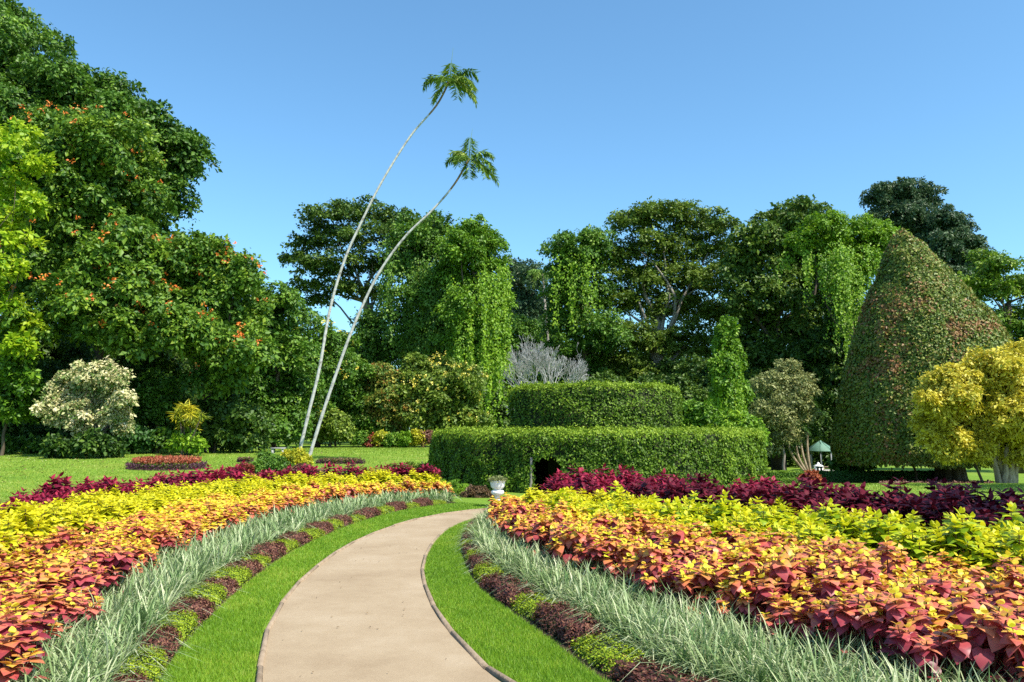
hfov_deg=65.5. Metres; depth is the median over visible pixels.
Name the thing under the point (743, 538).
orange coleus
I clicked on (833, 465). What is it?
green bush
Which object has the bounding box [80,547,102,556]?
orange coleus
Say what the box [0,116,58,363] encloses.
lime tree
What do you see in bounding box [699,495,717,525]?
yellow coleus
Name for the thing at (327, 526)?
burgundy mound
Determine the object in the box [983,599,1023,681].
orange coleus
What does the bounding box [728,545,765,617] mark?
orange coleus
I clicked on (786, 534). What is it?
yellow coleus
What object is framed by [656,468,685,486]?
maroon coleus
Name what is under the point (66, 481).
maroon coleus
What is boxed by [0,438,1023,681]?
ground
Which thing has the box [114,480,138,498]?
maroon coleus
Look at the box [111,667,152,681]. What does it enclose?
burgundy mound
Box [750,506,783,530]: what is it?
yellow coleus
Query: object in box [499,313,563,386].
distant tree
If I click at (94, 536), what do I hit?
orange coleus
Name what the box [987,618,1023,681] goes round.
orange coleus
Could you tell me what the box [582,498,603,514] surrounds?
yellow coleus
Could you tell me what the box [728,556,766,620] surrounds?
orange coleus
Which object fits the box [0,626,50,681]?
orange coleus
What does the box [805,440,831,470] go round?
pavilion
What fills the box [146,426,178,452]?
round shrub
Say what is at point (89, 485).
maroon coleus
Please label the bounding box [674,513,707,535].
yellow coleus
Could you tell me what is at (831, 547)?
orange coleus
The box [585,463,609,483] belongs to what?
maroon coleus
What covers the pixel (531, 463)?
hedge post
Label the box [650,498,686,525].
yellow coleus
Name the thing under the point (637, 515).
orange coleus
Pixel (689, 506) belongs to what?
yellow coleus
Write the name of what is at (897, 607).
orange coleus
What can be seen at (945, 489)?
maroon coleus
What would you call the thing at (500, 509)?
orange coleus mass
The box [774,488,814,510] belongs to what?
maroon coleus
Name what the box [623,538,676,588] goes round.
orange coleus
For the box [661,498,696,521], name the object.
yellow coleus
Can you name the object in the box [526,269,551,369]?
distant palm
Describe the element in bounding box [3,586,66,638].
orange coleus
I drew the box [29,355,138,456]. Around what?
white bract shrub
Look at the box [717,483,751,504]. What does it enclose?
maroon coleus
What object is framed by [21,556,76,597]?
orange coleus
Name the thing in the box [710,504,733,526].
yellow coleus
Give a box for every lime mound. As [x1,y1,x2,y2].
[116,644,167,681]
[155,608,199,643]
[183,581,227,609]
[205,565,254,588]
[241,553,271,567]
[270,538,300,552]
[297,526,325,540]
[319,518,343,530]
[349,514,366,522]
[376,504,394,513]
[405,502,419,508]
[430,499,445,504]
[461,537,474,548]
[465,549,481,561]
[471,562,509,582]
[507,591,557,621]
[567,631,648,676]
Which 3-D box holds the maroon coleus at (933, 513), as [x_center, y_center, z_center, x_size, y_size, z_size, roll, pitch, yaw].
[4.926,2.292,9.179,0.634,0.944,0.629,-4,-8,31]
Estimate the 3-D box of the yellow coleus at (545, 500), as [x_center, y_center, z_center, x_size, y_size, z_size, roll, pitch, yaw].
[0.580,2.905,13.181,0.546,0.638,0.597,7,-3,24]
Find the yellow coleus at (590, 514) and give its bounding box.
[580,502,603,521]
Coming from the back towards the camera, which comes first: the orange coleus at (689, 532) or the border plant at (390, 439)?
the border plant at (390, 439)
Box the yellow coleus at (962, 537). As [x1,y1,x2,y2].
[925,506,989,569]
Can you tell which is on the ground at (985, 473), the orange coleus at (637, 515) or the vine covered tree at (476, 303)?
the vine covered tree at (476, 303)
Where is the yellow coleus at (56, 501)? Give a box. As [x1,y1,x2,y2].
[40,497,63,507]
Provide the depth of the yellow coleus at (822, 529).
8.54 m
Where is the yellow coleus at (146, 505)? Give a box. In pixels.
[137,498,153,515]
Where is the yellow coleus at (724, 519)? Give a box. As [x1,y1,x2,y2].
[709,513,742,535]
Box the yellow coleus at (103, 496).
[97,494,116,507]
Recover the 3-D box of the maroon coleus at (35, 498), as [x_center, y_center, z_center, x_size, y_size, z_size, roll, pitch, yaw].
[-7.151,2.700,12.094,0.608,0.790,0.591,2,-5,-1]
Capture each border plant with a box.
[347,429,369,447]
[362,432,383,447]
[371,428,390,447]
[380,431,406,447]
[392,430,415,447]
[410,428,428,447]
[415,429,432,447]
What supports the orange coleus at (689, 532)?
on the bed soil at (570, 649)
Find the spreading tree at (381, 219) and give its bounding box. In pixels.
[277,194,420,326]
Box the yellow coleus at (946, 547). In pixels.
[910,535,958,565]
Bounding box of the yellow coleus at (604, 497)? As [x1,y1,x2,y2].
[593,489,610,505]
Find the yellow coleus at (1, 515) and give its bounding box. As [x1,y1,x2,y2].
[0,510,10,518]
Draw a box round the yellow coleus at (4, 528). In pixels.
[0,516,23,537]
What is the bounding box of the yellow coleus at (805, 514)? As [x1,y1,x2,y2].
[789,510,827,527]
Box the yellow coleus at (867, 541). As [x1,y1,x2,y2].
[857,532,881,553]
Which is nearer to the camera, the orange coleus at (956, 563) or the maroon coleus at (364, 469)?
the orange coleus at (956, 563)
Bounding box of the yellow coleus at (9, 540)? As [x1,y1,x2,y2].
[0,530,20,558]
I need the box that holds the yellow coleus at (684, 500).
[673,496,689,506]
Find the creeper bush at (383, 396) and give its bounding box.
[359,361,421,433]
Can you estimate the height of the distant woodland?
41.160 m
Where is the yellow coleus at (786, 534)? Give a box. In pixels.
[778,529,789,544]
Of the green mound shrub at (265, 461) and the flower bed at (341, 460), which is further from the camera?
the flower bed at (341, 460)
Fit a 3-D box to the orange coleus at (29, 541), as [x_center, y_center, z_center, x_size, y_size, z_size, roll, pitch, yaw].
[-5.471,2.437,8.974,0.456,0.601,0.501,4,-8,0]
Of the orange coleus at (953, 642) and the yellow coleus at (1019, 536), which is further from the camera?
the yellow coleus at (1019, 536)
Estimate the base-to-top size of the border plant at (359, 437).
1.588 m
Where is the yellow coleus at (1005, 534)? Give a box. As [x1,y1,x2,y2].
[983,521,1023,557]
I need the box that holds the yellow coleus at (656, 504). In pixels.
[644,501,663,522]
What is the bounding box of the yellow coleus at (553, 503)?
[546,487,577,510]
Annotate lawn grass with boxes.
[0,447,1023,503]
[156,501,619,681]
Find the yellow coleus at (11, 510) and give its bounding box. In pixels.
[0,503,17,521]
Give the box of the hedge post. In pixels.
[529,458,532,486]
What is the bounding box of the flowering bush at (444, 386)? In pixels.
[390,351,496,431]
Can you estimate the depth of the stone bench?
42.45 m
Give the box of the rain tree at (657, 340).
[567,196,742,382]
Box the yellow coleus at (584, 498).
[577,494,590,505]
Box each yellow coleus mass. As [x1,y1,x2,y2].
[45,467,444,512]
[522,487,579,502]
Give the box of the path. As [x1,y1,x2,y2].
[262,509,499,681]
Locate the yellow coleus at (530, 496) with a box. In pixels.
[521,485,549,504]
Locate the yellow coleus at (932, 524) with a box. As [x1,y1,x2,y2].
[919,520,940,537]
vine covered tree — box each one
[373,209,460,428]
[420,212,518,428]
[535,224,635,384]
[770,209,909,359]
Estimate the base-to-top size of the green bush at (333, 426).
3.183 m
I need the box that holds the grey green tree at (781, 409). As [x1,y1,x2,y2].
[748,357,824,469]
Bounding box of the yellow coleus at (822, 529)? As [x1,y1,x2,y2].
[811,523,839,545]
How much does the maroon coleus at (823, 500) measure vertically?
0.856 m
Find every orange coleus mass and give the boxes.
[71,476,454,548]
[482,492,567,539]
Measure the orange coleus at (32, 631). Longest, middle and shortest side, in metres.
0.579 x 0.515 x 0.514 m
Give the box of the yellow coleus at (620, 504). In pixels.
[615,494,634,514]
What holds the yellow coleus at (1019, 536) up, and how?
on the bed soil at (570, 649)
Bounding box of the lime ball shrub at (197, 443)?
[164,426,210,454]
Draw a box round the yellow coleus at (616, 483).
[603,480,623,500]
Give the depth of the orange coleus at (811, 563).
6.68 m
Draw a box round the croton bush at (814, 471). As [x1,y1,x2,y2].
[798,468,822,482]
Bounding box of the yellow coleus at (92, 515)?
[73,505,102,533]
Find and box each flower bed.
[124,454,206,470]
[236,456,253,461]
[315,457,364,463]
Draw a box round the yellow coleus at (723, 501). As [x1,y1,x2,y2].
[707,489,748,527]
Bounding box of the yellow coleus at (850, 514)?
[839,508,864,526]
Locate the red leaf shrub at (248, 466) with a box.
[233,462,255,472]
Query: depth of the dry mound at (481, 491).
20.96 m
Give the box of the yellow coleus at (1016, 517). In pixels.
[987,501,1023,537]
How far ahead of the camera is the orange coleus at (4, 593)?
6.31 m
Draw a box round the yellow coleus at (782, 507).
[765,503,797,522]
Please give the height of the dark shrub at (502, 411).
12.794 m
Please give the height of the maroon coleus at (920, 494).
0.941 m
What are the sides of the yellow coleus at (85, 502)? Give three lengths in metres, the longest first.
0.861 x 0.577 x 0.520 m
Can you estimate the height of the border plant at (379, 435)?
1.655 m
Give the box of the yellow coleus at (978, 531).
[943,511,992,566]
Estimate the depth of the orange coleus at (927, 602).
5.51 m
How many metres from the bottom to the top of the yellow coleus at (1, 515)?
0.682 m
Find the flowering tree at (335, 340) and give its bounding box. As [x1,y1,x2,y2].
[291,312,362,446]
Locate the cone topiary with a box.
[829,227,1022,481]
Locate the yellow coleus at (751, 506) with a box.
[746,498,759,514]
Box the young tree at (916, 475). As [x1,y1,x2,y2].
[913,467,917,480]
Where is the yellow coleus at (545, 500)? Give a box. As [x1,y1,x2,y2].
[540,497,549,506]
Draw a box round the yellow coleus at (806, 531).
[784,520,826,548]
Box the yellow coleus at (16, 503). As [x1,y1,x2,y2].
[1,498,27,514]
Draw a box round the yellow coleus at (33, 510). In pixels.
[17,500,52,517]
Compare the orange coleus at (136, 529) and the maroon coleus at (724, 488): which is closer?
the orange coleus at (136, 529)
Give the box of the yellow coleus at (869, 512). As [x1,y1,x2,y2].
[850,506,879,526]
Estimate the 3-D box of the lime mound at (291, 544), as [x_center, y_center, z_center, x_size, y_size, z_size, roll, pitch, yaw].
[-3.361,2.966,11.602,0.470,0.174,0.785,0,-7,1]
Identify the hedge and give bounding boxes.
[427,421,769,492]
[507,378,684,484]
[767,469,805,480]
[776,478,798,483]
[801,470,933,483]
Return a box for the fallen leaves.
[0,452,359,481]
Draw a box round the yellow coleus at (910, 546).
[884,521,950,566]
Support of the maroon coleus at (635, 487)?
on the bed soil at (570, 649)
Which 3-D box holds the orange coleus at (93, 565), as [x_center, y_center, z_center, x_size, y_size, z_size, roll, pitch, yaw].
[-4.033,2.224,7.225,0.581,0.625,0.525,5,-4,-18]
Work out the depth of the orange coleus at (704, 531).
9.18 m
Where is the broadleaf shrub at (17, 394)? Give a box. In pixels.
[0,349,44,455]
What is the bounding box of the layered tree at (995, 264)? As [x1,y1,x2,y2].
[957,247,1023,473]
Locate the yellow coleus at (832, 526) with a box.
[817,518,846,539]
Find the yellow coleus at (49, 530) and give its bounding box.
[43,526,59,536]
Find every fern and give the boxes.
[420,479,466,492]
[441,481,468,494]
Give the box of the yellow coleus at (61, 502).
[45,498,72,510]
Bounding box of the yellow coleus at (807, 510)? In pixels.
[794,505,817,518]
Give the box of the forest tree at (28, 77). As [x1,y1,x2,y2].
[0,0,222,358]
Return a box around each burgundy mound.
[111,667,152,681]
[134,622,182,665]
[168,594,215,624]
[197,575,240,597]
[225,558,264,576]
[245,540,288,560]
[276,530,312,545]
[304,520,334,533]
[327,513,353,525]
[351,506,381,518]
[385,500,407,511]
[410,497,433,506]
[462,530,475,539]
[462,541,478,558]
[466,552,491,573]
[467,517,479,528]
[477,571,538,607]
[530,598,611,648]
[597,654,730,681]
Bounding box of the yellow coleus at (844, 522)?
[831,507,865,542]
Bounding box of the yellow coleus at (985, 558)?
[959,535,1003,575]
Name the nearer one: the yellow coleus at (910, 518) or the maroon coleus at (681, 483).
the yellow coleus at (910, 518)
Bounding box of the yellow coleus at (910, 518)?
[879,510,923,531]
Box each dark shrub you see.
[0,331,96,424]
[0,415,130,458]
[0,432,52,454]
[110,332,213,432]
[186,393,278,452]
[385,334,530,427]
[574,370,625,384]
[633,353,713,401]
[682,367,827,457]
[766,410,833,467]
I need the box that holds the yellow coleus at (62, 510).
[45,502,79,524]
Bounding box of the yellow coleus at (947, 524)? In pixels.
[930,513,974,552]
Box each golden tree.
[907,345,1023,483]
[995,337,1023,356]
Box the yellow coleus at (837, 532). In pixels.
[828,530,857,549]
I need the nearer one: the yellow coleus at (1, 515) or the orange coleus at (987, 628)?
the orange coleus at (987, 628)
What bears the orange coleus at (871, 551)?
on the bed soil at (570, 649)
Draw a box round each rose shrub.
[284,463,318,472]
[317,468,325,476]
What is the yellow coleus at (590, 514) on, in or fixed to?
on the bed soil at (570, 649)
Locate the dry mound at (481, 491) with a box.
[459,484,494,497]
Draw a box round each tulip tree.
[0,100,188,436]
[137,227,285,451]
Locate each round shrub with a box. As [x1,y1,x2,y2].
[117,423,159,453]
[129,367,184,452]
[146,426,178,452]
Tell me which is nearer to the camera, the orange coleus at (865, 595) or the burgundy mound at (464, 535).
the orange coleus at (865, 595)
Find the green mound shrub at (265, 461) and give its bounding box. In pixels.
[248,449,295,474]
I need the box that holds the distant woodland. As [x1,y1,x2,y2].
[33,308,1017,437]
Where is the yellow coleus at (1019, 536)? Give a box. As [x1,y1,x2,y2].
[994,524,1023,576]
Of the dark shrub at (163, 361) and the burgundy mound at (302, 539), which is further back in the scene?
the dark shrub at (163, 361)
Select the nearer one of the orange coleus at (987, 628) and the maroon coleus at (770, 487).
the orange coleus at (987, 628)
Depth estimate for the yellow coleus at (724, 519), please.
9.58 m
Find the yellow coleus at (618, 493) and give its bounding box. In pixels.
[608,486,632,504]
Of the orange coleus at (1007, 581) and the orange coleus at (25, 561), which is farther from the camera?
the orange coleus at (25, 561)
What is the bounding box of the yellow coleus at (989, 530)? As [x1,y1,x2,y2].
[980,520,1007,546]
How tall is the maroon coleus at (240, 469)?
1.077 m
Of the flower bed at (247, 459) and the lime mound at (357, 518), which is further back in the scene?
the flower bed at (247, 459)
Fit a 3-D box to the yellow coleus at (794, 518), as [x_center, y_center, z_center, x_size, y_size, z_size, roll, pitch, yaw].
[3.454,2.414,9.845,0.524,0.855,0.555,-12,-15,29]
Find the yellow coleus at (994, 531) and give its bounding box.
[968,528,1000,575]
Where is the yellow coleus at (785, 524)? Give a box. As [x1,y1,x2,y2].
[782,522,795,535]
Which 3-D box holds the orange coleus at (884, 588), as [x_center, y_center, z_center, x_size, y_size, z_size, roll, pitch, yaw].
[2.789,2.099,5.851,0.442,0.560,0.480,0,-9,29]
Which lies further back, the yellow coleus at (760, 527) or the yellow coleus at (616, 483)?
the yellow coleus at (616, 483)
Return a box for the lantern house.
[813,462,823,470]
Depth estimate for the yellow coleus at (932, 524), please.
8.88 m
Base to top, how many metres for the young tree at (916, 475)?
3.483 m
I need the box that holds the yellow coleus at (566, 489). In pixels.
[557,486,575,496]
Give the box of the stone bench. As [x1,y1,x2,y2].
[270,448,285,452]
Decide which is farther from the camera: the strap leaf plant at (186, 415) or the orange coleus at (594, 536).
the strap leaf plant at (186, 415)
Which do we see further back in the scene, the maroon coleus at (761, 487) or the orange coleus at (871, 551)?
the maroon coleus at (761, 487)
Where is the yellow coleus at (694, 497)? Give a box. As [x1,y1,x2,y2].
[683,491,709,513]
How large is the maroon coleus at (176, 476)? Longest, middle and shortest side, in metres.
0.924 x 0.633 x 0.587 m
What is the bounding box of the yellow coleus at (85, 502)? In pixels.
[78,491,107,518]
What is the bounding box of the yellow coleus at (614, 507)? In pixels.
[611,505,623,515]
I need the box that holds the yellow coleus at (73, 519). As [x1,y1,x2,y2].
[58,507,91,532]
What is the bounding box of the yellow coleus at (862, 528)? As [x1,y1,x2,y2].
[850,518,878,537]
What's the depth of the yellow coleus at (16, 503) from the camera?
10.96 m
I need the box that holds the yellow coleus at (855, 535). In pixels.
[848,515,878,545]
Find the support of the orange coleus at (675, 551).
on the bed soil at (570, 649)
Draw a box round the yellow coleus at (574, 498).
[568,494,581,503]
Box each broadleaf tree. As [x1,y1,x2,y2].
[225,280,331,448]
[706,194,836,470]
[778,302,859,432]
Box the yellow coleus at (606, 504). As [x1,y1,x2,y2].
[601,501,612,512]
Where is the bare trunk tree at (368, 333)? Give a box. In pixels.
[347,276,408,379]
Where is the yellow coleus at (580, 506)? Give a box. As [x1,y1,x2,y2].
[569,496,591,511]
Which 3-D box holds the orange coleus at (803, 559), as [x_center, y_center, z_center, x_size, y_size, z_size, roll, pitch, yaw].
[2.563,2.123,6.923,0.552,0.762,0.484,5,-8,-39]
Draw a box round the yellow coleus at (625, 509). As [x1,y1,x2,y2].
[614,498,646,519]
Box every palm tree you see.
[299,52,479,447]
[309,134,498,455]
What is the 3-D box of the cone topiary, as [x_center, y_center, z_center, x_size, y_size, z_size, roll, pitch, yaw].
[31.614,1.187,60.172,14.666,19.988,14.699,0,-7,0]
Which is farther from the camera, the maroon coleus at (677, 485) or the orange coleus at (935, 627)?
the maroon coleus at (677, 485)
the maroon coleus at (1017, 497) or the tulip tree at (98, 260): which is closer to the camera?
the maroon coleus at (1017, 497)
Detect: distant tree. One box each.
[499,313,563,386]
[504,254,556,342]
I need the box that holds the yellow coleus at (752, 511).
[740,496,771,517]
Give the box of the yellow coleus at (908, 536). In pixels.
[890,531,920,552]
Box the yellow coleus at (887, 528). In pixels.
[858,509,907,548]
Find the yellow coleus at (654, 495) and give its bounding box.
[652,493,665,507]
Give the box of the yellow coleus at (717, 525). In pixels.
[706,520,740,539]
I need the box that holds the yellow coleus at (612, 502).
[604,498,622,511]
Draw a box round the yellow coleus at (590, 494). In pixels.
[584,488,605,500]
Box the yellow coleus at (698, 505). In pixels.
[687,501,713,525]
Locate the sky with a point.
(586, 110)
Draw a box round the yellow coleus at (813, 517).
[794,512,837,539]
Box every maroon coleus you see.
[3,487,39,507]
[8,493,40,509]
[18,491,39,501]
[22,492,54,505]
[32,482,55,495]
[34,471,72,496]
[39,476,76,493]
[40,490,69,501]
[41,488,53,497]
[47,486,76,499]
[72,476,96,490]
[74,486,98,496]
[76,480,101,494]
[91,483,111,497]
[94,475,121,492]
[100,476,121,486]
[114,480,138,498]
[121,484,144,493]
[125,477,148,492]
[143,473,162,483]
[148,471,163,486]
[154,469,179,486]
[170,469,185,482]
[176,467,206,486]
[196,470,214,484]
[197,464,217,474]
[201,469,226,480]
[212,467,230,481]
[218,464,239,479]
[229,459,248,477]
[258,468,274,480]
[276,464,295,479]
[294,463,312,475]
[300,464,318,477]
[340,460,363,479]
[354,465,373,474]
[378,462,393,475]
[391,459,407,495]
[397,462,413,479]
[407,464,422,493]
[419,463,441,492]
[540,475,561,494]
[546,470,568,483]
[547,468,573,492]
[551,480,566,493]
[562,480,588,492]
[566,464,585,481]
[570,467,600,492]
[578,475,600,497]
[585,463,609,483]
[595,479,608,488]
[596,477,613,486]
[601,476,621,494]
[602,474,624,491]
[608,465,627,478]
[616,464,640,487]
[621,481,640,497]
[622,476,640,488]
[626,466,642,483]
[629,486,639,497]
[635,485,661,503]
[637,476,659,497]
[641,476,662,487]
[651,489,670,501]
[652,472,671,485]
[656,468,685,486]
[657,477,690,498]
[657,482,680,502]
[661,484,685,506]
[662,480,688,498]
[676,473,690,485]
[681,481,721,506]
[686,472,719,495]
[690,479,711,492]
[699,492,719,504]
[709,484,737,504]
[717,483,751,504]
[728,475,755,488]
[729,482,744,490]
[733,489,767,513]
[744,485,759,499]
[746,480,763,494]
[747,482,774,507]
[753,472,780,490]
[760,484,791,500]
[767,481,812,516]
[772,482,787,491]
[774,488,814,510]
[795,472,815,492]
[797,477,829,501]
[798,499,819,510]
[802,476,817,495]
[808,491,824,505]
[810,496,840,513]
[813,495,841,512]
[814,483,850,504]
[820,477,838,493]
[833,482,854,498]
[833,486,875,516]
[839,482,874,512]
[845,503,881,517]
[847,484,871,503]
[859,507,897,521]
[864,489,879,503]
[864,493,892,506]
[873,477,912,508]
[876,498,898,510]
[879,490,922,523]
[886,497,932,525]
[888,492,926,509]
[890,491,928,509]
[911,498,965,529]
[922,484,973,520]
[923,477,943,502]
[927,488,952,505]
[928,483,949,502]
[939,478,957,496]
[939,487,986,519]
[950,485,986,511]
[953,485,984,506]
[961,480,998,505]
[971,500,999,512]
[974,507,1003,530]
[983,487,1023,509]
[983,500,1023,523]
[990,496,1023,524]
[995,494,1023,509]
[1000,494,1023,517]
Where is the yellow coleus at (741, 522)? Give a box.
[730,511,755,532]
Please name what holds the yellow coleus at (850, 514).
on the bed soil at (570, 649)
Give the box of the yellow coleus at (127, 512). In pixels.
[119,500,146,518]
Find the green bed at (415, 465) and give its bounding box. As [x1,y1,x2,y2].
[386,461,426,472]
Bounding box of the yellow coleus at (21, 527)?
[5,513,34,538]
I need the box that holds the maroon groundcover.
[878,479,994,483]
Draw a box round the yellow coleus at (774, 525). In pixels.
[746,503,785,538]
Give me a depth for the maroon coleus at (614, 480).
14.39 m
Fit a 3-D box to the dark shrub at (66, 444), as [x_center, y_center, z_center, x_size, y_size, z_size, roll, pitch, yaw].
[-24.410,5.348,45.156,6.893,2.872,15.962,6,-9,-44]
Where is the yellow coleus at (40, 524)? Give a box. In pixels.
[29,515,50,529]
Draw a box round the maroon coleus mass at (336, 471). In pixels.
[322,461,431,476]
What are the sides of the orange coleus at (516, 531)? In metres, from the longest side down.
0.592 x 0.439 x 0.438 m
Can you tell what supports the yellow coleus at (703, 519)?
on the bed soil at (570, 649)
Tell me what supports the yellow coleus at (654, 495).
on the bed soil at (570, 649)
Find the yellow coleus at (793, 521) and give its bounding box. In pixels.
[781,512,816,535]
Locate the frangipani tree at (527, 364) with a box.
[502,334,588,414]
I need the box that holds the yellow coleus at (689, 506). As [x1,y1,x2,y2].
[678,499,699,515]
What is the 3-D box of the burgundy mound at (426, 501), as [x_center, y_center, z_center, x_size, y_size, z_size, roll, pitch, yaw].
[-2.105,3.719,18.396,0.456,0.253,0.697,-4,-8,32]
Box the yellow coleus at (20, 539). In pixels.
[6,531,27,547]
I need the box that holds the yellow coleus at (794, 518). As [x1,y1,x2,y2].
[776,502,801,522]
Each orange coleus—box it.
[0,544,20,568]
[0,557,20,568]
[0,559,26,585]
[0,560,15,571]
[0,568,17,590]
[0,572,12,585]
[0,575,59,602]
[0,588,20,603]
[0,591,10,612]
[0,597,27,614]
[0,602,65,646]
[0,607,59,681]
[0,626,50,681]
[1,634,21,664]
[2,532,35,555]
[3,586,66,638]
[6,545,37,562]
[7,553,35,580]
[8,609,44,649]
[13,569,39,591]
[15,565,32,586]
[17,531,44,548]
[19,558,71,583]
[21,538,38,549]
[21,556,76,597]
[24,530,72,563]
[29,586,88,629]
[31,550,61,569]
[37,549,72,563]
[38,550,81,563]
[41,553,90,567]
[43,522,90,545]
[43,585,106,640]
[44,523,89,550]
[49,546,78,559]
[53,553,105,599]
[58,553,100,590]
[68,532,94,556]
[68,561,125,603]
[78,585,104,618]
[80,531,113,550]
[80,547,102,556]
[84,543,135,594]
[89,533,97,544]
[91,527,117,542]
[96,527,137,541]
[99,519,129,538]
[102,531,131,550]
[102,537,139,560]
[104,542,131,581]
[111,563,142,583]
[118,532,149,547]
[118,540,148,567]
[124,519,154,545]
[131,520,161,534]
[132,544,160,570]
[134,538,163,558]
[137,540,158,555]
[140,525,177,548]
[146,522,177,553]
[166,530,190,552]
[500,497,534,538]
[508,518,537,546]
[519,512,540,542]
[524,514,551,555]
[530,516,551,546]
[531,518,560,554]
[539,504,577,545]
[541,533,571,559]
[543,508,566,542]
[547,497,580,521]
[548,518,588,567]
[549,515,573,557]
[550,522,590,568]
[563,504,588,517]
[564,517,587,568]
[565,509,586,556]
[569,526,604,571]
[571,520,603,552]
[572,516,595,526]
[574,528,617,577]
[574,531,608,571]
[585,519,605,532]
[587,508,612,529]
[588,511,613,526]
[592,525,609,544]
[600,531,640,575]
[602,509,641,539]
[610,552,646,589]
[611,525,642,579]
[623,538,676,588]
[624,504,659,537]
[629,507,645,529]
[634,515,669,540]
[634,555,677,600]
[636,526,665,548]
[640,526,655,543]
[649,540,690,562]
[650,523,668,534]
[651,524,686,549]
[657,511,678,526]
[657,521,693,597]
[657,563,705,604]
[659,521,696,557]
[660,516,679,530]
[660,546,698,597]
[668,522,693,535]
[669,559,720,613]
[679,528,713,593]
[684,523,712,549]
[687,540,726,557]
[689,538,737,575]
[692,518,718,541]
[692,552,720,603]
[693,559,754,620]
[704,583,724,610]
[711,538,732,548]
[712,541,738,577]
[712,571,764,636]
[716,528,731,549]
[717,548,777,621]
[719,521,757,546]
[728,533,763,563]
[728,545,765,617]
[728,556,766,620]
[732,527,775,557]
[732,537,771,566]
[740,572,789,636]
[752,527,793,553]
[752,546,808,638]
[756,558,781,596]
[756,592,816,648]
[765,527,787,548]
[778,528,805,551]
[781,593,824,640]
[783,540,815,574]
[788,583,828,638]
[789,545,818,596]
[792,586,853,653]
[794,553,841,585]
[796,573,845,641]
[797,567,866,643]
[801,536,849,560]
[807,541,836,564]
[808,535,833,551]
[813,549,881,640]
[819,534,863,552]
[819,549,882,579]
[822,587,885,662]
[828,587,875,660]
[835,570,885,652]
[838,538,882,560]
[847,588,910,668]
[852,541,895,560]
[856,547,911,576]
[857,581,934,680]
[869,587,891,651]
[872,536,920,584]
[872,569,913,591]
[876,610,953,681]
[877,602,946,664]
[879,585,950,666]
[880,565,903,585]
[884,571,942,605]
[888,555,936,585]
[888,567,932,589]
[891,571,951,658]
[908,556,957,577]
[910,568,977,601]
[910,624,974,681]
[917,551,956,587]
[919,555,956,575]
[927,595,986,677]
[928,581,1023,681]
[936,548,972,574]
[936,567,975,587]
[946,582,1002,681]
[947,614,1003,681]
[949,591,992,608]
[957,562,988,581]
[963,566,990,583]
[975,585,994,612]
[979,550,1023,600]
[979,552,1008,578]
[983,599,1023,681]
[985,574,1023,677]
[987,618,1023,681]
[999,617,1023,676]
[1007,568,1023,602]
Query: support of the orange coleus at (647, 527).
on the bed soil at (570, 649)
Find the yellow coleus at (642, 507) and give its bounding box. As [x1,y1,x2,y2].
[627,503,651,517]
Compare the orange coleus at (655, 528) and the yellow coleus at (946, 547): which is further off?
the orange coleus at (655, 528)
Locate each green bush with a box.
[307,407,357,447]
[323,353,392,446]
[680,398,721,427]
[711,409,772,445]
[826,457,876,470]
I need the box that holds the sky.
[4,0,1023,430]
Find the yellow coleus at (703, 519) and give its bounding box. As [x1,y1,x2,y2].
[696,515,712,528]
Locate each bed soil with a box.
[461,534,1001,681]
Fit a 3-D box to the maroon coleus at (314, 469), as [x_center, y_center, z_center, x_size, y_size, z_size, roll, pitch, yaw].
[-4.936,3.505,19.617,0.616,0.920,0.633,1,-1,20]
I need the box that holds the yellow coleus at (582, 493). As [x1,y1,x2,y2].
[571,488,589,499]
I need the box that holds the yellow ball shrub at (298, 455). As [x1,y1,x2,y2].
[280,446,314,467]
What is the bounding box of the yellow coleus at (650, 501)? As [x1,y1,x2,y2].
[638,495,661,511]
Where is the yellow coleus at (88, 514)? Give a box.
[77,506,99,531]
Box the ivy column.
[705,314,755,424]
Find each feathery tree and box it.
[857,175,954,260]
[922,203,1002,295]
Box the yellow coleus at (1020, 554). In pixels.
[1009,550,1023,572]
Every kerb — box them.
[256,508,485,681]
[420,519,515,681]
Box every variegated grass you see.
[4,486,461,681]
[451,504,1023,681]
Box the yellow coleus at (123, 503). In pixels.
[116,496,141,516]
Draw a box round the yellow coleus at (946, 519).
[928,512,956,532]
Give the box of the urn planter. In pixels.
[487,475,507,499]
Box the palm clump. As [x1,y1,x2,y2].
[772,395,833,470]
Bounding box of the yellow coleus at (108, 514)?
[92,500,124,523]
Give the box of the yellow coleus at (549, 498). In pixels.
[547,488,565,501]
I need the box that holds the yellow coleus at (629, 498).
[616,494,634,508]
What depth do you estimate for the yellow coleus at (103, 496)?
12.37 m
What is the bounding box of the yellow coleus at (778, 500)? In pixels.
[768,496,799,516]
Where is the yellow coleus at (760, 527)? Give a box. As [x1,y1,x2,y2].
[745,523,775,539]
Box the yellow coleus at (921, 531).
[905,523,932,539]
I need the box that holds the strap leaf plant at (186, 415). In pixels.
[166,400,210,455]
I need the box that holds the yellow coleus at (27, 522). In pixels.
[6,501,48,540]
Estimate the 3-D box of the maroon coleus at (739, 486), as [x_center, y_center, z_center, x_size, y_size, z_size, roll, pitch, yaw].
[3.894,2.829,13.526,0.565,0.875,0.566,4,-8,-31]
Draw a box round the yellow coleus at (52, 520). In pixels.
[31,505,70,532]
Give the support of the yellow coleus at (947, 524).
on the bed soil at (570, 649)
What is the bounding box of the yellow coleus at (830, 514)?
[811,498,842,530]
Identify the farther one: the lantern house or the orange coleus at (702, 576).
the lantern house

